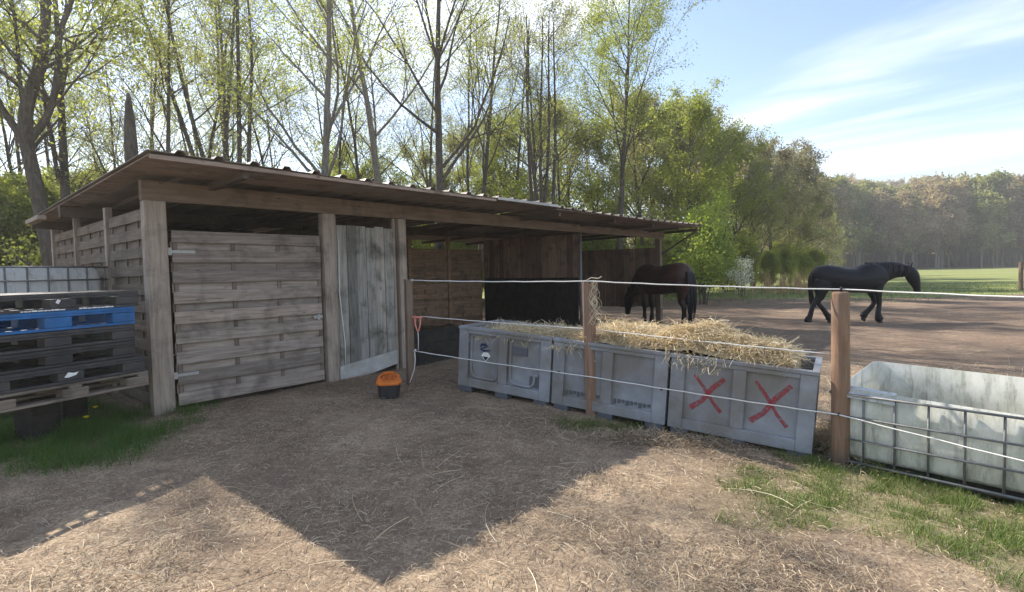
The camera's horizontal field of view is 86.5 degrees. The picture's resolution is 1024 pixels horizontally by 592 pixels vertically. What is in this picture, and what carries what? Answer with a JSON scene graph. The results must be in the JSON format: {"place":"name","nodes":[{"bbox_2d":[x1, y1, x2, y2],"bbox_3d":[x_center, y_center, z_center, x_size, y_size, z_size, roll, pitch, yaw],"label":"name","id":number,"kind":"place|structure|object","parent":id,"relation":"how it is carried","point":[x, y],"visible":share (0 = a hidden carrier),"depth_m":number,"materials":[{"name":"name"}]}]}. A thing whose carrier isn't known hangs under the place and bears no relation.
{"place":"outdoors","nodes":[
{"label":"outdoors","id":0,"kind":"place"},
{"bbox_2d":[0,396,228,477],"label":"grass","id":1,"kind":"structure","parent":0,"point":[72,430],"depth_m":4.74,"materials":[{"name":"plant"}]},
{"bbox_2d":[0,228,1023,591],"bbox_3d":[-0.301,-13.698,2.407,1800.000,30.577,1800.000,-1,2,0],"label":"ground","id":2,"kind":"structure","parent":0,"point":[950,332],"depth_m":3.72,"materials":[{"name":"soil"}]},
{"bbox_2d":[0,168,60,265],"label":"bush","id":3,"kind":"object","parent":2,"relation":"on","point":[16,211],"visible":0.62,"depth_m":15.74,"materials":[{"name":"green plant"}]},
{"bbox_2d":[13,394,61,442],"bbox_3d":[-4.304,1.122,4.935,0.305,0.433,0.224,0,3,24],"label":"timber stack","id":4,"kind":"object","parent":2,"relation":"on","point":[35,421],"visible":0.74,"depth_m":4.85,"materials":[{"name":"black wood"}]},
{"bbox_2d":[0,168,76,265],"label":"bush","id":5,"kind":"object","parent":2,"relation":"on","point":[48,188],"visible":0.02,"depth_m":17.77,"materials":[{"name":"green plant"}]},
{"bbox_2d":[0,266,109,416],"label":"caged tank","id":6,"kind":"object","parent":2,"relation":"on","point":[22,279],"visible":0.24,"depth_m":6.21,"materials":[{"name":"white plastic"}]},
{"bbox_2d":[0,18,141,195],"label":"woodland tree","id":7,"kind":"object","parent":2,"relation":"on","point":[79,159],"visible":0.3,"depth_m":19.64,"materials":[{"name":"green plant"}]},
{"bbox_2d":[0,2,141,184],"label":"woodland tree","id":8,"kind":"object","parent":2,"relation":"on","point":[19,162],"visible":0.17,"depth_m":22.34,"materials":[{"name":"green plant"}]},
{"bbox_2d":[0,0,143,194],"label":"woodland tree","id":9,"kind":"object","parent":2,"relation":"on","point":[9,145],"visible":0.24,"depth_m":17.71,"materials":[{"name":"green plant"}]},
{"bbox_2d":[60,383,88,424],"bbox_3d":[-4.529,1.095,5.537,0.305,0.422,0.225,0,3,24],"label":"timber stack","id":10,"kind":"object","parent":2,"relation":"on","point":[73,407],"visible":0.27,"depth_m":5.47,"materials":[{"name":"black wood"}]},
{"bbox_2d":[0,5,173,175],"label":"woodland tree","id":11,"kind":"object","parent":2,"relation":"on","point":[77,150],"visible":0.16,"depth_m":23.82,"materials":[{"name":"green plant"}]},
{"bbox_2d":[0,0,177,232],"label":"tall tree","id":12,"kind":"object","parent":2,"relation":"on","point":[64,185],"visible":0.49,"depth_m":13.63,"materials":[{"name":"green plant"}]},
{"bbox_2d":[0,14,179,191],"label":"woodland tree","id":13,"kind":"object","parent":2,"relation":"on","point":[111,130],"visible":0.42,"depth_m":18.29,"materials":[{"name":"green plant"}]},
{"bbox_2d":[0,0,196,265],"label":"forked tree","id":14,"kind":"object","parent":2,"relation":"on","point":[26,132],"visible":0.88,"depth_m":12.36,"materials":[{"name":"green plant"}]},
{"bbox_2d":[22,0,215,163],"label":"woodland tree","id":15,"kind":"object","parent":2,"relation":"on","point":[136,106],"visible":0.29,"depth_m":19.44,"materials":[{"name":"green plant"}]},
{"bbox_2d":[124,93,137,161],"bbox_3d":[-7.327,-1.397,10.943,0.906,5.300,0.380,-1,2,0],"label":"tree snag","id":16,"kind":"object","parent":2,"relation":"on","point":[130,144],"visible":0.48,"depth_m":10.78,"materials":[{"name":"grey plant"}]},
{"bbox_2d":[0,0,286,193],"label":"tall tree","id":17,"kind":"object","parent":2,"relation":"on","point":[161,81],"visible":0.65,"depth_m":14.55,"materials":[{"name":"green plant"}]},
{"bbox_2d":[75,1,260,159],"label":"woodland tree","id":18,"kind":"object","parent":2,"relation":"on","point":[173,111],"visible":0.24,"depth_m":26.12,"materials":[{"name":"green plant"}]},
{"bbox_2d":[96,27,244,161],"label":"woodland tree","id":19,"kind":"object","parent":2,"relation":"on","point":[183,142],"visible":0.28,"depth_m":20.29,"materials":[{"name":"green plant"}]},
{"bbox_2d":[45,0,306,200],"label":"tall tree","id":20,"kind":"object","parent":2,"relation":"on","point":[214,128],"visible":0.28,"depth_m":19.04,"materials":[{"name":"green plant"}]},
{"bbox_2d":[103,0,279,162],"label":"multi stemmed tree","id":21,"kind":"object","parent":2,"relation":"on","point":[226,109],"visible":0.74,"depth_m":16.47,"materials":[{"name":"green plant"}]},
{"bbox_2d":[99,0,286,161],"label":"woodland tree","id":22,"kind":"object","parent":2,"relation":"on","point":[253,146],"visible":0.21,"depth_m":26.98,"materials":[{"name":"green plant"}]},
{"bbox_2d":[161,0,370,165],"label":"woodland tree","id":23,"kind":"object","parent":2,"relation":"on","point":[265,75],"visible":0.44,"depth_m":20.16,"materials":[{"name":"green plant"}]},
{"bbox_2d":[184,13,358,167],"bbox_3d":[-10.138,-5.621,22.428,6.994,13.184,6.311,-2,3,-8],"label":"woodland tree","id":24,"kind":"object","parent":2,"relation":"on","point":[257,140],"visible":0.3,"depth_m":22.30,"materials":[{"name":"green plant"}]},
{"bbox_2d":[205,60,358,170],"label":"woodland tree","id":25,"kind":"object","parent":2,"relation":"on","point":[277,125],"visible":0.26,"depth_m":27.54,"materials":[{"name":"green plant"}]},
{"bbox_2d":[121,0,473,175],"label":"tall tree","id":26,"kind":"object","parent":2,"relation":"on","point":[328,121],"visible":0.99,"depth_m":12.46,"materials":[{"name":"green plant"}]},
{"bbox_2d":[232,0,434,180],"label":"woodland tree","id":27,"kind":"object","parent":2,"relation":"on","point":[354,141],"visible":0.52,"depth_m":20.93,"materials":[{"name":"green plant"}]},
{"bbox_2d":[241,0,426,181],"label":"woodland tree","id":28,"kind":"object","parent":2,"relation":"on","point":[340,150],"visible":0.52,"depth_m":22.16,"materials":[{"name":"green plant"}]},
{"bbox_2d":[261,3,407,174],"bbox_3d":[-8.296,-7.089,27.549,7.595,15.723,8.840,-2,3,-18],"label":"woodland tree","id":29,"kind":"object","parent":2,"relation":"on","point":[348,138],"visible":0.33,"depth_m":28.36,"materials":[{"name":"green plant"}]},
{"bbox_2d":[284,0,431,178],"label":"woodland tree","id":30,"kind":"object","parent":2,"relation":"on","point":[362,113],"visible":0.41,"depth_m":27.84,"materials":[{"name":"green plant"}]},
{"bbox_2d":[25,149,699,415],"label":"wooden shed","id":31,"kind":"structure","parent":2,"relation":"on","point":[304,284],"depth_m":7.23,"materials":[{"name":"brown wood"}]},
{"bbox_2d":[336,225,395,365],"bbox_3d":[-2.041,0.011,7.648,0.058,1.975,0.909,1,3,41],"label":"plank door","id":32,"kind":"structure","parent":31,"relation":"in","point":[365,267],"depth_m":7.60,"materials":[{"name":"grey wood"}]},
{"bbox_2d":[342,153,408,185],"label":"leafy tree","id":33,"kind":"object","parent":2,"relation":"on","point":[353,176],"visible":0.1,"depth_m":25.72,"materials":[{"name":"green plant"}]},
{"bbox_2d":[236,0,521,182],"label":"tall tree","id":34,"kind":"object","parent":2,"relation":"on","point":[373,145],"visible":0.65,"depth_m":18.28,"materials":[{"name":"green plant"}]},
{"bbox_2d":[376,371,401,398],"bbox_3d":[-1.393,1.005,6.160,0.288,0.285,0.264,-2,3,-8],"label":"electric fence energiser","id":35,"kind":"object","parent":2,"relation":"on","point":[388,383],"visible":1,"depth_m":6.07,"materials":[{"name":"black plastic"}]},
{"bbox_2d":[249,0,569,248],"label":"tall tree","id":36,"kind":"object","parent":2,"relation":"on","point":[437,130],"visible":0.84,"depth_m":15.90,"materials":[{"name":"green plant"}]},
{"bbox_2d":[404,279,415,386],"bbox_3d":[-1.251,0.564,6.770,0.131,1.547,0.106,-3,3,-30],"label":"fence post","id":37,"kind":"object","parent":2,"relation":"on","point":[409,325],"visible":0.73,"depth_m":6.73,"materials":[{"name":"brown wood"}]},
{"bbox_2d":[336,1,488,244],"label":"woodland tree","id":38,"kind":"object","parent":2,"relation":"on","point":[430,141],"visible":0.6,"depth_m":22.87,"materials":[{"name":"green plant"}]},
{"bbox_2d":[378,131,454,188],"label":"leafy tree","id":39,"kind":"object","parent":2,"relation":"on","point":[414,151],"visible":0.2,"depth_m":30.25,"materials":[{"name":"green plant"}]},
{"bbox_2d":[371,56,477,187],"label":"woodland tree","id":40,"kind":"object","parent":2,"relation":"on","point":[444,92],"visible":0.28,"depth_m":29.97,"materials":[{"name":"green plant"}]},
{"bbox_2d":[15,443,877,591],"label":"long stalks","id":41,"kind":"object","parent":2,"relation":"on","point":[485,513],"visible":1,"depth_m":3.31,"materials":[{"name":"plant"}]},
{"bbox_2d":[407,0,549,272],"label":"tall tree","id":42,"kind":"object","parent":2,"relation":"on","point":[485,166],"visible":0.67,"depth_m":21.08,"materials":[{"name":"green plant"}]},
{"bbox_2d":[401,0,576,194],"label":"woodland tree","id":43,"kind":"object","parent":2,"relation":"on","point":[468,168],"visible":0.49,"depth_m":24.32,"materials":[{"name":"green plant"}]},
{"bbox_2d":[456,150,528,270],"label":"leafy tree","id":44,"kind":"object","parent":2,"relation":"on","point":[496,163],"visible":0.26,"depth_m":25.65,"materials":[{"name":"green plant"}]},
{"bbox_2d":[452,95,562,205],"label":"leafy tree","id":45,"kind":"object","parent":2,"relation":"on","point":[492,147],"visible":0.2,"depth_m":27.42,"materials":[{"name":"green plant"}]},
{"bbox_2d":[429,0,589,192],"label":"woodland tree","id":46,"kind":"object","parent":2,"relation":"on","point":[507,135],"visible":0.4,"depth_m":25.71,"materials":[{"name":"green plant"}]},
{"bbox_2d":[0,358,1023,591],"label":"loose straw","id":47,"kind":"object","parent":2,"relation":"on","point":[683,583],"visible":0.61,"depth_m":3.29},
{"bbox_2d":[458,319,582,405],"bbox_3d":[0.111,0.751,6.443,1.222,0.765,0.880,5,5,31],"label":"pallet crate","id":48,"kind":"object","parent":2,"relation":"on","point":[504,382],"visible":0.72,"depth_m":6.07,"materials":[{"name":"grey plastic"}]},
{"bbox_2d":[462,0,611,202],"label":"multi stemmed tree","id":49,"kind":"object","parent":2,"relation":"on","point":[532,157],"visible":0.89,"depth_m":21.01,"materials":[{"name":"green plant"}]},
{"bbox_2d":[466,24,636,205],"bbox_3d":[1.904,-6.483,26.321,6.600,14.107,7.655,1,3,40],"label":"woodland tree","id":50,"kind":"object","parent":2,"relation":"on","point":[558,182],"visible":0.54,"depth_m":26.19,"materials":[{"name":"green plant"}]},
{"bbox_2d":[500,87,629,212],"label":"leafy tree","id":51,"kind":"object","parent":2,"relation":"on","point":[563,110],"visible":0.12,"depth_m":28.90,"materials":[{"name":"green plant"}]},
{"bbox_2d":[582,282,596,415],"bbox_3d":[0.815,0.644,5.556,0.163,1.596,0.114,-2,3,-10],"label":"fence post","id":52,"kind":"object","parent":2,"relation":"on","point":[589,330],"visible":0.64,"depth_m":5.53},
{"bbox_2d":[543,104,656,244],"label":"leafy tree","id":53,"kind":"object","parent":2,"relation":"on","point":[588,194],"visible":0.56,"depth_m":26.21,"materials":[{"name":"green plant"}]},
{"bbox_2d":[380,416,830,454],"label":"straw litter","id":54,"kind":"object","parent":2,"relation":"on","point":[670,436],"visible":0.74,"depth_m":4.88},
{"bbox_2d":[551,336,674,430],"bbox_3d":[1.164,0.846,5.815,1.222,0.765,0.880,5,5,31],"label":"pallet crate","id":55,"kind":"object","parent":2,"relation":"on","point":[646,404],"visible":0.62,"depth_m":5.41,"materials":[{"name":"grey plastic"}]},
{"bbox_2d":[470,314,813,378],"bbox_3d":[1.104,0.485,5.796,3.732,0.652,1.241,0,3,30],"label":"straw heap","id":56,"kind":"object","parent":55,"relation":"on","point":[711,330],"visible":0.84,"depth_m":5.19,"materials":[{"name":"plant"}]},
{"bbox_2d":[523,0,718,248],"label":"tall tree","id":57,"kind":"object","parent":2,"relation":"on","point":[637,29],"visible":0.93,"depth_m":24.83,"materials":[{"name":"green plant"}]},
{"bbox_2d":[561,75,698,248],"bbox_3d":[6.261,-5.747,30.204,7.155,12.065,8.085,-2,3,-10],"label":"leafy tree","id":58,"kind":"object","parent":2,"relation":"on","point":[633,185],"visible":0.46,"depth_m":29.19,"materials":[{"name":"green plant"}]},
{"bbox_2d":[595,95,702,245],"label":"leafy tree","id":59,"kind":"object","parent":2,"relation":"on","point":[644,132],"visible":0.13,"depth_m":33.45,"materials":[{"name":"green plant"}]},
{"bbox_2d":[577,87,733,245],"bbox_3d":[8.430,-6.553,33.707,8.074,13.296,9.555,-3,3,-37],"label":"leafy tree","id":60,"kind":"object","parent":2,"relation":"on","point":[642,142],"visible":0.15,"depth_m":33.09,"materials":[{"name":"green plant"}]},
{"bbox_2d":[624,263,696,324],"bbox_3d":[3.656,-0.023,13.716,0.735,1.602,2.746,-2,3,-23],"label":"bay horse","id":61,"kind":"object","parent":2,"relation":"on","point":[677,273],"visible":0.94,"depth_m":13.02},
{"bbox_2d":[616,75,752,263],"bbox_3d":[9.733,-5.758,30.210,6.277,11.933,8.671,-2,3,-17],"label":"leafy tree","id":62,"kind":"object","parent":2,"relation":"on","point":[699,119],"visible":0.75,"depth_m":29.20,"materials":[{"name":"green plant"}]},
{"bbox_2d":[629,103,745,292],"bbox_3d":[10.756,-5.867,33.382,7.012,11.824,7.924,-1,3,12],"label":"leafy tree","id":63,"kind":"object","parent":2,"relation":"on","point":[678,134],"visible":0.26,"depth_m":32.24,"materials":[{"name":"green plant"}]},
{"bbox_2d":[649,181,749,304],"bbox_3d":[7.711,-1.965,22.424,4.264,5.116,4.009,-3,3,-29],"label":"bright bush","id":64,"kind":"object","parent":2,"relation":"on","point":[712,254],"visible":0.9,"depth_m":21.86,"materials":[{"name":"green plant"}]},
{"bbox_2d":[631,96,775,289],"bbox_3d":[12.359,-7.135,37.669,8.478,13.961,10.033,-3,3,-39],"label":"bare tree","id":65,"kind":"object","parent":2,"relation":"on","point":[719,111],"visible":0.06,"depth_m":35.80,"materials":[{"name":"green plant"}]},
{"bbox_2d":[683,112,794,288],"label":"leafy tree","id":66,"kind":"object","parent":2,"relation":"on","point":[742,135],"visible":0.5,"depth_m":35.65,"materials":[{"name":"green plant"}]},
{"bbox_2d":[725,255,758,297],"bbox_3d":[11.286,-0.844,26.965,1.662,2.330,1.917,-3,3,-29],"label":"blossom bush","id":67,"kind":"object","parent":2,"relation":"on","point":[741,278],"visible":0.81,"depth_m":26.73,"materials":[{"name":"white plant"}]},
{"bbox_2d":[722,234,765,288],"bbox_3d":[14.627,-2.082,35.060,3.234,3.898,2.500,-2,3,-8],"label":"bush","id":68,"kind":"object","parent":2,"relation":"on","point":[751,247],"visible":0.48,"depth_m":34.62,"materials":[{"name":"green plant"}]},
{"bbox_2d":[667,350,822,457],"bbox_3d":[2.218,0.941,5.186,1.222,0.765,0.880,5,5,31],"label":"pallet crate","id":69,"kind":"object","parent":2,"relation":"on","point":[787,429],"visible":0.84,"depth_m":4.80,"materials":[{"name":"grey plastic"}]},
{"bbox_2d":[692,122,799,287],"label":"bare tree","id":70,"kind":"object","parent":2,"relation":"on","point":[758,188],"visible":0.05,"depth_m":38.71,"materials":[{"name":"green plant"}]},
{"bbox_2d":[715,133,808,249],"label":"bare tree","id":71,"kind":"object","parent":2,"relation":"on","point":[768,153],"visible":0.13,"depth_m":42.05,"materials":[{"name":"green plant"}]},
{"bbox_2d":[725,144,801,286],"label":"leafy tree","id":72,"kind":"object","parent":2,"relation":"on","point":[769,219],"visible":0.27,"depth_m":39.25,"materials":[{"name":"green plant"}]},
{"bbox_2d":[727,155,803,253],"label":"leafy tree","id":73,"kind":"object","parent":2,"relation":"on","point":[775,232],"visible":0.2,"depth_m":43.55,"materials":[{"name":"green plant"}]},
{"bbox_2d":[751,249,782,286],"bbox_3d":[17.886,-1.897,38.366,2.510,3.025,1.940,-2,3,-12],"label":"bush","id":74,"kind":"object","parent":2,"relation":"on","point":[769,262],"visible":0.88,"depth_m":38.06,"materials":[{"name":"green plant"}]},
{"bbox_2d":[769,245,800,283],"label":"bush","id":75,"kind":"object","parent":2,"relation":"on","point":[785,254],"visible":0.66,"depth_m":40.89,"materials":[{"name":"green plant"}]},
{"bbox_2d":[745,135,828,283],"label":"bare tree","id":76,"kind":"object","parent":2,"relation":"on","point":[785,154],"visible":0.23,"depth_m":45.19,"materials":[{"name":"green plant"}]},
{"bbox_2d":[551,414,1023,591],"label":"grass","id":77,"kind":"structure","parent":2,"relation":"on","point":[970,499],"depth_m":3.58,"materials":[{"name":"plant"}]},
{"bbox_2d":[737,264,852,294],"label":"dry reeds","id":78,"kind":"object","parent":2,"relation":"on","point":[797,282],"visible":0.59,"depth_m":30.70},
{"bbox_2d":[761,177,837,283],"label":"leafy tree","id":79,"kind":"object","parent":2,"relation":"on","point":[801,242],"visible":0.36,"depth_m":46.36,"materials":[{"name":"green plant"}]},
{"bbox_2d":[753,137,856,262],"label":"bare tree","id":80,"kind":"object","parent":2,"relation":"on","point":[806,157],"visible":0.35,"depth_m":47.92,"materials":[{"name":"green plant"}]},
{"bbox_2d":[777,166,854,262],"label":"bare tree","id":81,"kind":"object","parent":2,"relation":"on","point":[826,182],"visible":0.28,"depth_m":54.08,"materials":[{"name":"green plant"}]},
{"bbox_2d":[811,190,856,265],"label":"bare tree","id":82,"kind":"object","parent":2,"relation":"on","point":[831,200],"visible":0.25,"depth_m":60.34,"materials":[{"name":"green plant"}]},
{"bbox_2d":[830,287,850,464],"bbox_3d":[2.674,0.738,4.423,0.143,1.625,0.143,-1,2,0],"label":"fence post","id":83,"kind":"object","parent":2,"relation":"on","point":[840,366],"visible":0.91,"depth_m":4.37,"materials":[{"name":"wood"}]},
{"bbox_2d":[410,280,1023,297],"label":"fence rope","id":84,"kind":"object","parent":83,"relation":"attached to","point":[750,287],"visible":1,"depth_m":4.62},
{"bbox_2d":[413,350,1023,461],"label":"fence rope","id":85,"kind":"object","parent":83,"relation":"attached to","point":[750,402],"visible":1,"depth_m":4.65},
{"bbox_2d":[829,173,877,266],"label":"hillside tree","id":86,"kind":"object","parent":2,"relation":"on","point":[844,181],"visible":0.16,"depth_m":119.58,"materials":[{"name":"green plant"}]},
{"bbox_2d":[812,415,909,477],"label":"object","id":87,"kind":"object","parent":2,"relation":"on","point":[822,432],"visible":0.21,"depth_m":4.76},
{"bbox_2d":[804,262,920,322],"bbox_3d":[9.488,-0.090,14.798,3.317,1.656,0.701,-1,2,-2],"label":"black horse","id":88,"kind":"object","parent":2,"relation":"on","point":[872,276],"visible":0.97,"depth_m":14.58},
{"bbox_2d":[842,183,887,264],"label":"hillside tree","id":89,"kind":"object","parent":2,"relation":"on","point":[863,204],"visible":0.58,"depth_m":120.73,"materials":[{"name":"green plant"}]},
{"bbox_2d":[867,187,919,261],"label":"hillside tree","id":90,"kind":"object","parent":2,"relation":"on","point":[882,201],"visible":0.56,"depth_m":119.86,"materials":[{"name":"green plant"}]},
{"bbox_2d":[874,200,925,261],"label":"hillside tree","id":91,"kind":"object","parent":2,"relation":"on","point":[893,245],"visible":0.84,"depth_m":117.80,"materials":[{"name":"green plant"}]},
{"bbox_2d":[869,190,935,263],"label":"hillside tree","id":92,"kind":"object","parent":2,"relation":"on","point":[907,246],"visible":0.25,"depth_m":117.42,"materials":[{"name":"green plant"}]},
{"bbox_2d":[891,187,945,266],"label":"hillside tree","id":93,"kind":"object","parent":2,"relation":"on","point":[904,198],"visible":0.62,"depth_m":117.91,"materials":[{"name":"green plant"}]},
{"bbox_2d":[829,361,1023,504],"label":"caged trough","id":94,"kind":"object","parent":2,"relation":"on","point":[980,411],"visible":0.78,"depth_m":4.10,"materials":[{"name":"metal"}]},
{"bbox_2d":[905,171,977,267],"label":"hillside tree","id":95,"kind":"object","parent":2,"relation":"on","point":[926,191],"visible":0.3,"depth_m":122.19,"materials":[{"name":"green plant"}]},
{"bbox_2d":[919,176,973,268],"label":"hillside tree","id":96,"kind":"object","parent":2,"relation":"on","point":[945,195],"visible":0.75,"depth_m":116.99,"materials":[{"name":"green plant"}]},
{"bbox_2d":[960,188,1020,267],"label":"hillside tree","id":97,"kind":"object","parent":2,"relation":"on","point":[985,208],"visible":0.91,"depth_m":117.25,"materials":[{"name":"green plant"}]},
{"bbox_2d":[963,167,1023,266],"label":"hillside tree","id":98,"kind":"object","parent":2,"relation":"on","point":[994,181],"visible":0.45,"depth_m":120.19,"materials":[{"name":"green plant"}]},
{"bbox_2d":[997,181,1023,266],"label":"hillside tree","id":99,"kind":"object","parent":2,"relation":"on","point":[1011,191],"visible":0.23,"depth_m":119.09,"materials":[{"name":"green plant"}]},
{"bbox_2d":[0,0,1023,226],"label":"sky","id":100,"kind":"structure","parent":0,"point":[894,89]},
{"bbox_2d":[663,281,1023,303],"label":"field grass","id":101,"kind":"structure","parent":0,"point":[925,285],"depth_m":28.99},
{"bbox_3d":[-4.826,1.160,4.621,0.305,0.461,0.225,0,3,24],"label":"timber stack","id":102,"kind":"object","parent":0,"visible":0},
{"bbox_2d":[0,368,148,412],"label":"wooden pallet","id":103,"kind":"object","parent":102,"relation":"on","point":[69,391],"visible":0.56,"depth_m":4.81,"materials":[{"name":"brown wood"}]},
{"bbox_2d":[0,353,144,394],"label":"plastic pallet","id":104,"kind":"object","parent":103,"relation":"on","point":[61,375],"visible":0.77,"depth_m":4.77,"materials":[{"name":"plastic"}]},
{"bbox_2d":[0,338,135,374],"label":"plastic pallet","id":105,"kind":"object","parent":104,"relation":"on","point":[51,358],"visible":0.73,"depth_m":4.74,"materials":[{"name":"plastic"}]},
{"bbox_2d":[0,324,134,354],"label":"plastic pallet","id":106,"kind":"object","parent":105,"relation":"on","point":[50,340],"visible":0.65,"depth_m":4.75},
{"bbox_2d":[0,306,134,335],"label":"plastic pallet","id":107,"kind":"object","parent":106,"relation":"on","point":[21,323],"visible":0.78,"depth_m":4.77,"materials":[{"name":"plastic"}]},
{"bbox_2d":[0,290,138,313],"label":"plastic pallet","id":108,"kind":"object","parent":107,"relation":"on","point":[12,303],"visible":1,"depth_m":4.82,"materials":[{"name":"black plastic"}]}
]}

